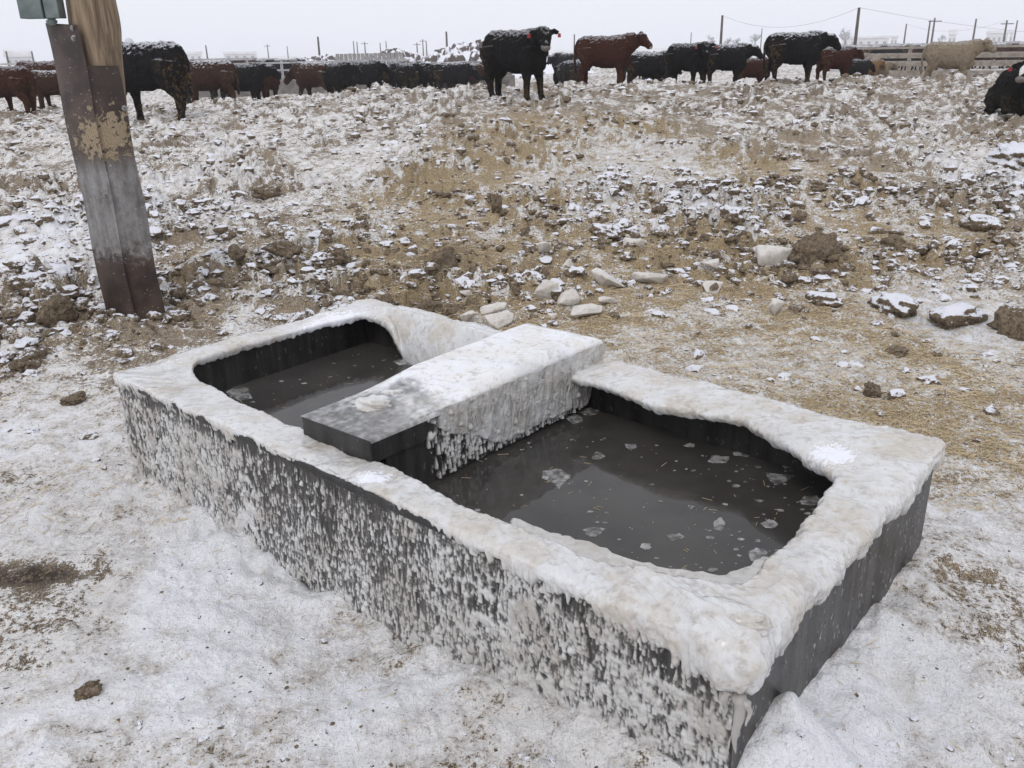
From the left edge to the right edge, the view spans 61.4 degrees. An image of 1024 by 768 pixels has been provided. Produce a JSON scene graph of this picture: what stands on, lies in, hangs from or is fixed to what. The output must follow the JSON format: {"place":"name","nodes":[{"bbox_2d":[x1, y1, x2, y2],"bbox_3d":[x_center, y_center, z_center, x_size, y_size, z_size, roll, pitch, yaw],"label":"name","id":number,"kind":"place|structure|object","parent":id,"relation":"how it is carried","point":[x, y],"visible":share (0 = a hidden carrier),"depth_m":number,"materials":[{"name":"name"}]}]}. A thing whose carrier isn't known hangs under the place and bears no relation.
{"place":"outdoors","nodes":[
{"label":"outdoors","id":0,"kind":"place"},
{"bbox_2d":[299,53,339,62],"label":"hill","id":1,"kind":"structure","parent":0,"point":[325,57],"depth_m":80.40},
{"bbox_2d":[356,47,421,62],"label":"hill","id":2,"kind":"structure","parent":0,"point":[412,56],"depth_m":68.84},
{"bbox_2d":[420,38,544,77],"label":"hill","id":3,"kind":"structure","parent":0,"point":[461,51],"depth_m":50.24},
{"bbox_2d":[0,40,1023,767],"bbox_3d":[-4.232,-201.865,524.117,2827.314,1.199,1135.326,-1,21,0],"label":"ground","id":4,"kind":"structure","parent":0,"point":[892,660],"depth_m":4.34,"materials":[{"name":"snow"}]},
{"bbox_2d":[0,214,33,229],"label":"frozen clod","id":5,"kind":"object","parent":4,"relation":"on","point":[5,222],"visible":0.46,"depth_m":8.05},
{"bbox_2d":[3,49,32,62],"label":"building","id":6,"kind":"structure","parent":4,"relation":"on","point":[15,56],"depth_m":273.36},
{"bbox_2d":[0,65,37,113],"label":"cow","id":7,"kind":"object","parent":4,"relation":"on","point":[20,83],"visible":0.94,"depth_m":18.74},
{"bbox_2d":[8,346,48,372],"bbox_3d":[-2.766,-0.129,4.966,0.186,0.142,0.282,-1,21,0],"label":"frozen clod","id":8,"kind":"object","parent":4,"relation":"on","point":[33,357],"visible":0.84,"depth_m":4.90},
{"bbox_2d":[10,270,48,293],"bbox_3d":[-3.290,-0.709,5.957,0.357,0.140,0.247,-18,27,-37],"label":"frozen clod","id":9,"kind":"object","parent":4,"relation":"on","point":[26,280],"visible":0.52,"depth_m":5.85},
{"bbox_2d":[15,60,59,107],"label":"cow","id":10,"kind":"object","parent":4,"relation":"on","point":[40,65],"visible":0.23,"depth_m":23.19},
{"bbox_2d":[31,70,59,108],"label":"cow","id":11,"kind":"object","parent":4,"relation":"on","point":[47,85],"visible":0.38,"depth_m":22.56},
{"bbox_2d":[36,294,78,327],"bbox_3d":[-2.942,-0.460,5.550,0.173,0.222,0.271,10,24,26],"label":"frozen clod","id":12,"kind":"object","parent":4,"relation":"on","point":[55,310],"visible":0.94,"depth_m":5.49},
{"bbox_2d":[60,391,86,405],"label":"frozen clod","id":13,"kind":"object","parent":4,"relation":"on","point":[78,397],"visible":1,"depth_m":4.37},
{"bbox_2d":[73,679,102,700],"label":"frozen clod","id":14,"kind":"object","parent":4,"relation":"on","point":[89,689],"visible":1,"depth_m":2.37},
{"bbox_2d":[16,0,164,319],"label":"wooden post","id":15,"kind":"object","parent":4,"relation":"on","point":[86,44],"visible":0.9,"depth_m":5.22,"materials":[{"name":"brown wood"}]},
{"bbox_2d":[0,58,256,64],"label":"fence","id":16,"kind":"object","parent":4,"relation":"on","point":[192,59],"visible":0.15,"depth_m":50.53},
{"bbox_2d":[145,311,162,319],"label":"frozen clod","id":17,"kind":"object","parent":4,"relation":"on","point":[153,315],"visible":1,"depth_m":5.59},
{"bbox_2d":[122,40,192,120],"bbox_3d":[-6.613,-5.338,15.248,2.017,1.368,0.818,2,21,7],"label":"cow","id":18,"kind":"object","parent":4,"relation":"on","point":[160,64],"visible":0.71,"depth_m":14.87},
{"bbox_2d":[169,297,182,305],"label":"frozen clod","id":19,"kind":"object","parent":4,"relation":"on","point":[173,301],"visible":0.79,"depth_m":5.81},
{"bbox_2d":[169,288,186,298],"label":"frozen clod","id":20,"kind":"object","parent":4,"relation":"on","point":[178,293],"visible":0.96,"depth_m":5.86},
{"bbox_2d":[163,309,194,323],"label":"frozen clod","id":21,"kind":"object","parent":4,"relation":"on","point":[178,315],"visible":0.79,"depth_m":5.59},
{"bbox_2d":[185,51,202,58],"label":"building","id":22,"kind":"structure","parent":4,"relation":"on","point":[194,54],"depth_m":531.01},
{"bbox_2d":[187,89,217,103],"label":"cow","id":23,"kind":"object","parent":4,"relation":"on","point":[212,94],"visible":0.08,"depth_m":29.06},
{"bbox_2d":[186,59,239,101],"bbox_3d":[-8.709,-8.367,24.152,2.070,1.373,0.815,-9,22,-19],"label":"cow","id":24,"kind":"object","parent":4,"relation":"on","point":[209,75],"visible":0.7,"depth_m":23.93},
{"bbox_2d":[228,244,247,262],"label":"frozen clod","id":25,"kind":"object","parent":4,"relation":"on","point":[236,252],"visible":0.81,"depth_m":6.45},
{"bbox_2d":[223,51,256,57],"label":"building","id":26,"kind":"structure","parent":4,"relation":"on","point":[239,54],"depth_m":449.29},
{"bbox_2d":[215,62,281,99],"bbox_3d":[-8.045,-9.092,26.304,2.047,1.358,0.806,-3,21,-5],"label":"cow","id":27,"kind":"object","parent":4,"relation":"on","point":[252,76],"visible":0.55,"depth_m":26.04},
{"bbox_2d":[251,63,281,98],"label":"cow","id":28,"kind":"object","parent":4,"relation":"on","point":[271,83],"visible":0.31,"depth_m":27.27},
{"bbox_2d":[251,183,281,199],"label":"frozen clod","id":29,"kind":"object","parent":4,"relation":"on","point":[264,191],"visible":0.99,"depth_m":8.90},
{"bbox_2d":[262,58,297,75],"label":"fence","id":30,"kind":"object","parent":4,"relation":"on","point":[286,66],"visible":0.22,"depth_m":41.51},
{"bbox_2d":[263,239,303,257],"bbox_3d":[-1.769,-1.048,6.697,0.342,0.144,0.194,10,24,26],"label":"frozen clod","id":31,"kind":"object","parent":4,"relation":"on","point":[279,247],"visible":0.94,"depth_m":6.63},
{"bbox_2d":[283,61,335,95],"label":"cow","id":32,"kind":"object","parent":4,"relation":"on","point":[306,75],"visible":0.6,"depth_m":28.35},
{"bbox_2d":[233,59,409,79],"bbox_3d":[-10.007,-13.139,37.141,11.796,1.500,0.163,-10,23,-22],"label":"fence","id":33,"kind":"object","parent":4,"relation":"on","point":[281,63],"visible":0.27,"depth_m":37.19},
{"bbox_2d":[330,249,348,266],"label":"frozen clod","id":34,"kind":"object","parent":4,"relation":"on","point":[340,256],"visible":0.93,"depth_m":6.63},
{"bbox_2d":[322,61,363,93],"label":"cow","id":35,"kind":"object","parent":4,"relation":"on","point":[338,76],"visible":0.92,"depth_m":25.46},
{"bbox_2d":[199,75,514,97],"bbox_3d":[-6.240,-11.654,33.992,12.721,0.750,0.600,-1,21,0],"label":"feed bunk","id":36,"kind":"object","parent":4,"relation":"on","point":[292,86],"visible":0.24,"depth_m":33.71,"materials":[{"name":"concrete"}]},
{"bbox_2d":[342,60,389,89],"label":"cow","id":37,"kind":"object","parent":4,"relation":"on","point":[371,70],"visible":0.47,"depth_m":29.66},
{"bbox_2d":[335,53,402,62],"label":"windbreak","id":38,"kind":"object","parent":4,"relation":"on","point":[367,56],"visible":0.37,"depth_m":56.36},
{"bbox_2d":[381,63,393,85],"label":"cow","id":39,"kind":"object","parent":4,"relation":"on","point":[388,78],"visible":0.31,"depth_m":32.22},
{"bbox_2d":[385,61,404,86],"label":"cow","id":40,"kind":"object","parent":4,"relation":"on","point":[393,65],"visible":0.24,"depth_m":33.05},
{"bbox_2d":[393,63,418,88],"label":"cow","id":41,"kind":"object","parent":4,"relation":"on","point":[406,75],"visible":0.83,"depth_m":29.49},
{"bbox_2d":[408,60,429,88],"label":"cow","id":42,"kind":"object","parent":4,"relation":"on","point":[420,67],"visible":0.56,"depth_m":30.58},
{"bbox_2d":[432,250,456,268],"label":"frozen clod","id":43,"kind":"object","parent":4,"relation":"on","point":[443,258],"visible":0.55,"depth_m":6.51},
{"bbox_2d":[430,61,480,89],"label":"cow","id":44,"kind":"object","parent":4,"relation":"on","point":[458,72],"visible":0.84,"depth_m":29.84},
{"bbox_2d":[447,63,483,87],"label":"cow","id":45,"kind":"object","parent":4,"relation":"on","point":[479,67],"visible":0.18,"depth_m":31.23},
{"bbox_2d":[460,310,476,321],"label":"ice chunk","id":46,"kind":"object","parent":4,"relation":"on","point":[467,316],"visible":0.86,"depth_m":5.42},
{"bbox_2d":[480,301,510,314],"bbox_3d":[-0.113,-0.490,5.628,0.229,0.062,0.116,-9,27,-2],"label":"ice chunk","id":47,"kind":"object","parent":4,"relation":"on","point":[496,307],"visible":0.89,"depth_m":5.61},
{"bbox_2d":[491,193,501,212],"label":"frozen clod","id":48,"kind":"object","parent":4,"relation":"on","point":[496,203],"visible":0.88,"depth_m":8.15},
{"bbox_2d":[484,311,513,328],"bbox_3d":[-0.071,-0.390,5.429,0.186,0.105,0.134,-13,31,-8],"label":"ice chunk","id":49,"kind":"object","parent":4,"relation":"on","point":[498,320],"visible":0.88,"depth_m":5.40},
{"bbox_2d":[0,165,1023,461],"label":"frozen crumbs","id":50,"kind":"object","parent":4,"relation":"on","point":[82,297],"visible":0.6,"depth_m":6.43,"materials":[{"name":"snow"}]},
{"bbox_2d":[0,70,1023,230],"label":"frozen crumbs","id":51,"kind":"object","parent":4,"relation":"on","point":[680,182],"visible":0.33,"depth_m":11.29,"materials":[{"name":"snow"}]},
{"bbox_2d":[0,91,1023,533],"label":"straw","id":52,"kind":"object","parent":4,"relation":"on","point":[840,375],"visible":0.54,"depth_m":5.21,"materials":[{"name":"plant"}]},
{"bbox_2d":[0,339,1023,767],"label":"frozen crumbs","id":53,"kind":"object","parent":4,"relation":"on","point":[552,759],"visible":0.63,"depth_m":2.39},
{"bbox_2d":[2,365,1023,767],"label":"straw","id":54,"kind":"object","parent":4,"relation":"on","point":[462,697],"visible":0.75,"depth_m":2.45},
{"bbox_2d":[479,26,560,100],"bbox_3d":[0.163,-5.718,15.461,1.777,1.268,0.747,17,27,38],"label":"cow","id":55,"kind":"object","parent":4,"relation":"on","point":[524,53],"visible":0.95,"depth_m":15.26},
{"bbox_2d":[112,298,945,767],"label":"water trough","id":56,"kind":"object","parent":4,"relation":"on","point":[680,668],"visible":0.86,"depth_m":2.59,"materials":[{"name":"concrete"}]},
{"bbox_2d":[222,342,412,428],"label":"water","id":57,"kind":"structure","parent":56,"relation":"in","point":[297,400],"depth_m":3.81,"materials":[{"name":"liquid"}]},
{"bbox_2d":[226,387,251,399],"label":"floating ice","id":58,"kind":"structure","parent":57,"relation":"on","point":[238,393],"depth_m":3.71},
{"bbox_2d":[427,406,832,574],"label":"water","id":59,"kind":"structure","parent":56,"relation":"in","point":[630,477],"depth_m":2.81,"materials":[{"name":"liquid"}]},
{"bbox_2d":[231,354,813,569],"bbox_3d":[-0.153,0.253,3.100,2.431,0.003,1.042,15,26,36],"label":"slush","id":60,"kind":"object","parent":59,"relation":"on","point":[735,485],"visible":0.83,"depth_m":2.72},
{"bbox_2d":[241,355,809,567],"bbox_3d":[-0.140,0.239,3.131,2.375,0.001,1.016,17,28,39],"label":"floating straw","id":61,"kind":"object","parent":59,"relation":"on","point":[605,499],"visible":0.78,"depth_m":2.76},
{"bbox_2d":[542,469,569,488],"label":"floating ice","id":62,"kind":"structure","parent":59,"relation":"on","point":[551,471],"depth_m":2.92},
{"bbox_2d":[708,456,728,462],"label":"floating ice","id":63,"kind":"structure","parent":59,"relation":"on","point":[717,459],"depth_m":3.02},
{"bbox_2d":[713,517,724,530],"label":"floating ice","id":64,"kind":"structure","parent":59,"relation":"on","point":[718,521],"depth_m":2.61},
{"bbox_2d":[749,548,767,561],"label":"floating ice","id":65,"kind":"structure","parent":59,"relation":"on","point":[752,555],"depth_m":2.45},
{"bbox_2d":[760,519,777,527],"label":"floating ice","id":66,"kind":"structure","parent":59,"relation":"on","point":[765,524],"depth_m":2.60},
{"bbox_2d":[767,473,793,484],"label":"floating ice","id":67,"kind":"structure","parent":59,"relation":"on","point":[779,477],"depth_m":2.89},
{"bbox_2d":[538,241,551,252],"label":"ice chunk","id":68,"kind":"object","parent":4,"relation":"on","point":[544,246],"visible":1,"depth_m":6.58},
{"bbox_2d":[535,279,558,300],"bbox_3d":[0.290,-0.599,5.830,0.299,0.183,0.104,17,50,23],"label":"ice chunk","id":69,"kind":"object","parent":4,"relation":"on","point":[544,288],"visible":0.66,"depth_m":5.81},
{"bbox_2d":[553,63,560,84],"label":"cow","id":70,"kind":"object","parent":4,"relation":"on","point":[555,78],"visible":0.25,"depth_m":27.82},
{"bbox_2d":[547,52,569,69],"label":"cow","id":71,"kind":"object","parent":4,"relation":"on","point":[553,58],"visible":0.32,"depth_m":44.27},
{"bbox_2d":[553,242,574,251],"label":"frozen clod","id":72,"kind":"object","parent":4,"relation":"on","point":[559,245],"visible":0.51,"depth_m":6.84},
{"bbox_2d":[550,52,578,64],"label":"cow","id":73,"kind":"object","parent":4,"relation":"on","point":[564,56],"visible":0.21,"depth_m":44.04},
{"bbox_2d":[557,279,579,306],"bbox_3d":[0.444,-0.529,5.824,0.330,0.455,0.129,2,60,-13],"label":"ice chunk","id":74,"kind":"object","parent":4,"relation":"on","point":[570,297],"visible":0.88,"depth_m":5.70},
{"bbox_2d":[556,59,590,83],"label":"cow","id":75,"kind":"object","parent":4,"relation":"on","point":[565,72],"visible":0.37,"depth_m":24.87},
{"bbox_2d":[570,303,601,317],"bbox_3d":[0.482,-0.475,5.559,0.195,0.078,0.191,5,22,17],"label":"ice chunk","id":76,"kind":"object","parent":4,"relation":"on","point":[582,310],"visible":1,"depth_m":5.53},
{"bbox_2d":[589,223,625,239],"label":"frozen clod","id":77,"kind":"object","parent":4,"relation":"on","point":[610,231],"visible":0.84,"depth_m":7.28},
{"bbox_2d":[597,296,617,302],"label":"ice chunk","id":78,"kind":"object","parent":4,"relation":"on","point":[603,299],"visible":1,"depth_m":5.70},
{"bbox_2d":[591,267,624,286],"bbox_3d":[0.672,-0.743,6.039,0.230,0.129,0.129,-2,31,19],"label":"ice chunk","id":79,"kind":"object","parent":4,"relation":"on","point":[602,277],"visible":1,"depth_m":6.02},
{"bbox_2d":[574,31,652,83],"bbox_3d":[2.224,-7.147,19.067,1.736,1.187,0.682,3,22,11],"label":"cow","id":80,"kind":"object","parent":4,"relation":"on","point":[611,51],"visible":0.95,"depth_m":18.82},
{"bbox_2d":[623,238,647,247],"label":"ice chunk","id":81,"kind":"object","parent":4,"relation":"on","point":[640,242],"visible":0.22,"depth_m":6.82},
{"bbox_2d":[623,50,666,83],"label":"cow","id":82,"kind":"object","parent":4,"relation":"on","point":[651,64],"visible":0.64,"depth_m":22.54},
{"bbox_2d":[631,271,667,283],"bbox_3d":[0.971,-0.759,6.163,0.306,0.084,0.126,-2,27,-3],"label":"ice chunk","id":83,"kind":"object","parent":4,"relation":"on","point":[651,277],"visible":1,"depth_m":6.13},
{"bbox_2d":[674,166,691,176],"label":"frozen clod","id":84,"kind":"object","parent":4,"relation":"on","point":[683,171],"visible":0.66,"depth_m":9.50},
{"bbox_2d":[664,41,716,83],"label":"cow","id":85,"kind":"object","parent":4,"relation":"on","point":[692,58],"visible":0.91,"depth_m":19.54},
{"bbox_2d":[702,258,719,268],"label":"ice chunk","id":86,"kind":"object","parent":4,"relation":"on","point":[713,263],"visible":0.95,"depth_m":6.19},
{"bbox_2d":[703,280,722,293],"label":"ice chunk","id":87,"kind":"object","parent":4,"relation":"on","point":[707,285],"visible":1,"depth_m":5.92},
{"bbox_2d":[719,204,745,226],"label":"frozen clod","id":88,"kind":"object","parent":4,"relation":"on","point":[737,213],"visible":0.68,"depth_m":7.27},
{"bbox_2d":[704,42,762,82],"bbox_3d":[5.233,-7.599,20.582,1.539,1.021,0.606,-3,21,-4],"label":"cow","id":89,"kind":"object","parent":4,"relation":"on","point":[733,58],"visible":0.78,"depth_m":20.33},
{"bbox_2d":[733,57,770,82],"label":"cow","id":90,"kind":"object","parent":4,"relation":"on","point":[753,69],"visible":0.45,"depth_m":22.56},
{"bbox_2d":[755,245,792,266],"bbox_3d":[1.925,-0.929,6.284,0.304,0.171,0.201,5,27,-2],"label":"ice chunk","id":91,"kind":"object","parent":4,"relation":"on","point":[770,255],"visible":0.84,"depth_m":6.21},
{"bbox_2d":[768,298,783,314],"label":"ice chunk","id":92,"kind":"object","parent":4,"relation":"on","point":[775,305],"visible":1,"depth_m":5.50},
{"bbox_2d":[762,30,841,82],"bbox_3d":[6.008,-6.759,17.901,1.619,1.074,0.637,-1,21,0],"label":"cow","id":93,"kind":"object","parent":4,"relation":"on","point":[804,49],"visible":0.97,"depth_m":17.66},
{"bbox_2d":[797,180,827,191],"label":"frozen clod","id":94,"kind":"object","parent":4,"relation":"on","point":[820,187],"visible":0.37,"depth_m":8.33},
{"bbox_2d":[787,230,843,268],"bbox_3d":[2.219,-0.939,6.240,0.461,0.342,0.254,-11,23,-24],"label":"frozen clod","id":95,"kind":"object","parent":4,"relation":"on","point":[817,245],"visible":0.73,"depth_m":6.16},
{"bbox_2d":[805,291,842,307],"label":"frozen clod","id":96,"kind":"object","parent":4,"relation":"on","point":[826,299],"visible":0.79,"depth_m":5.58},
{"bbox_2d":[815,46,864,79],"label":"cow","id":97,"kind":"object","parent":4,"relation":"on","point":[840,60],"visible":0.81,"depth_m":19.74},
{"bbox_2d":[853,8,860,44],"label":"utility pole","id":98,"kind":"object","parent":4,"relation":"on","point":[856,28],"visible":0.65,"depth_m":64.94,"materials":[{"name":"grey wood"}]},
{"bbox_2d":[847,58,875,75],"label":"cow","id":99,"kind":"object","parent":4,"relation":"on","point":[864,66],"visible":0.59,"depth_m":20.55},
{"bbox_2d":[841,35,889,44],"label":"building","id":100,"kind":"structure","parent":4,"relation":"on","point":[871,40],"depth_m":373.49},
{"bbox_2d":[863,381,882,397],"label":"frozen clod","id":101,"kind":"object","parent":4,"relation":"on","point":[872,389],"visible":0.91,"depth_m":4.29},
{"bbox_2d":[866,58,885,75],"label":"cow","id":102,"kind":"object","parent":4,"relation":"on","point":[877,62],"visible":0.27,"depth_m":21.44},
{"bbox_2d":[876,61,898,76],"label":"cow","id":103,"kind":"object","parent":4,"relation":"on","point":[890,65],"visible":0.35,"depth_m":21.74},
{"bbox_2d":[871,45,905,69],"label":"fence","id":104,"kind":"object","parent":4,"relation":"on","point":[890,51],"visible":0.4,"depth_m":47.11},
{"bbox_2d":[867,291,918,317],"bbox_3d":[2.446,-0.498,5.521,0.266,0.166,0.417,-1,21,0],"label":"frozen clod","id":105,"kind":"object","parent":4,"relation":"on","point":[893,305],"visible":0.93,"depth_m":5.42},
{"bbox_2d":[879,234,906,249],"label":"frozen clod","id":106,"kind":"object","parent":4,"relation":"on","point":[895,241],"visible":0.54,"depth_m":6.80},
{"bbox_2d":[852,45,1023,75],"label":"fence","id":107,"kind":"object","parent":4,"relation":"on","point":[910,47],"visible":0.14,"depth_m":40.53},
{"bbox_2d":[864,53,1023,78],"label":"fence","id":108,"kind":"object","parent":4,"relation":"on","point":[909,73],"visible":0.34,"depth_m":27.44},
{"bbox_2d":[948,29,957,41],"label":"building","id":109,"kind":"structure","parent":4,"relation":"on","point":[952,33],"depth_m":470.04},
{"bbox_2d":[927,302,987,329],"bbox_3d":[2.743,-0.419,5.322,0.482,0.172,0.274,-13,24,-28],"label":"frozen clod","id":110,"kind":"object","parent":4,"relation":"on","point":[954,315],"visible":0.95,"depth_m":5.22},
{"bbox_2d":[920,38,996,78],"bbox_3d":[11.320,-8.174,21.942,1.694,1.159,0.666,8,23,23],"label":"cow","id":111,"kind":"object","parent":4,"relation":"on","point":[960,55],"visible":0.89,"depth_m":21.73},
{"bbox_2d":[958,214,1007,231],"bbox_3d":[4.022,-1.363,7.380,0.228,0.177,0.379,-13,24,-28],"label":"frozen clod","id":112,"kind":"object","parent":4,"relation":"on","point":[978,222],"visible":0.86,"depth_m":7.32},
{"bbox_2d":[982,42,1010,68],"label":"fence","id":113,"kind":"object","parent":4,"relation":"on","point":[1003,49],"visible":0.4,"depth_m":47.73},
{"bbox_2d":[986,30,1009,41],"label":"building","id":114,"kind":"structure","parent":4,"relation":"on","point":[995,35],"depth_m":428.17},
{"bbox_2d":[983,141,1023,169],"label":"frozen clod","id":115,"kind":"object","parent":4,"relation":"on","point":[1010,154],"visible":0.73,"depth_m":9.66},
{"bbox_2d":[984,61,1023,116],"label":"cow","id":116,"kind":"object","parent":4,"relation":"on","point":[1005,93],"visible":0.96,"depth_m":12.32},
{"bbox_2d":[986,304,1023,340],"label":"frozen clod","id":117,"kind":"object","parent":4,"relation":"on","point":[1008,321],"visible":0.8,"depth_m":5.09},
{"bbox_2d":[1010,42,1023,67],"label":"fence","id":118,"kind":"object","parent":4,"relation":"on","point":[1013,49],"visible":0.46,"depth_m":47.90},
{"bbox_2d":[0,0,1023,61],"label":"sky","id":119,"kind":"structure","parent":0,"point":[219,25],"materials":[{"name":"white"}]},
{"bbox_2d":[543,53,594,73],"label":"hill","id":120,"kind":"structure","parent":0,"point":[549,69],"depth_m":56.58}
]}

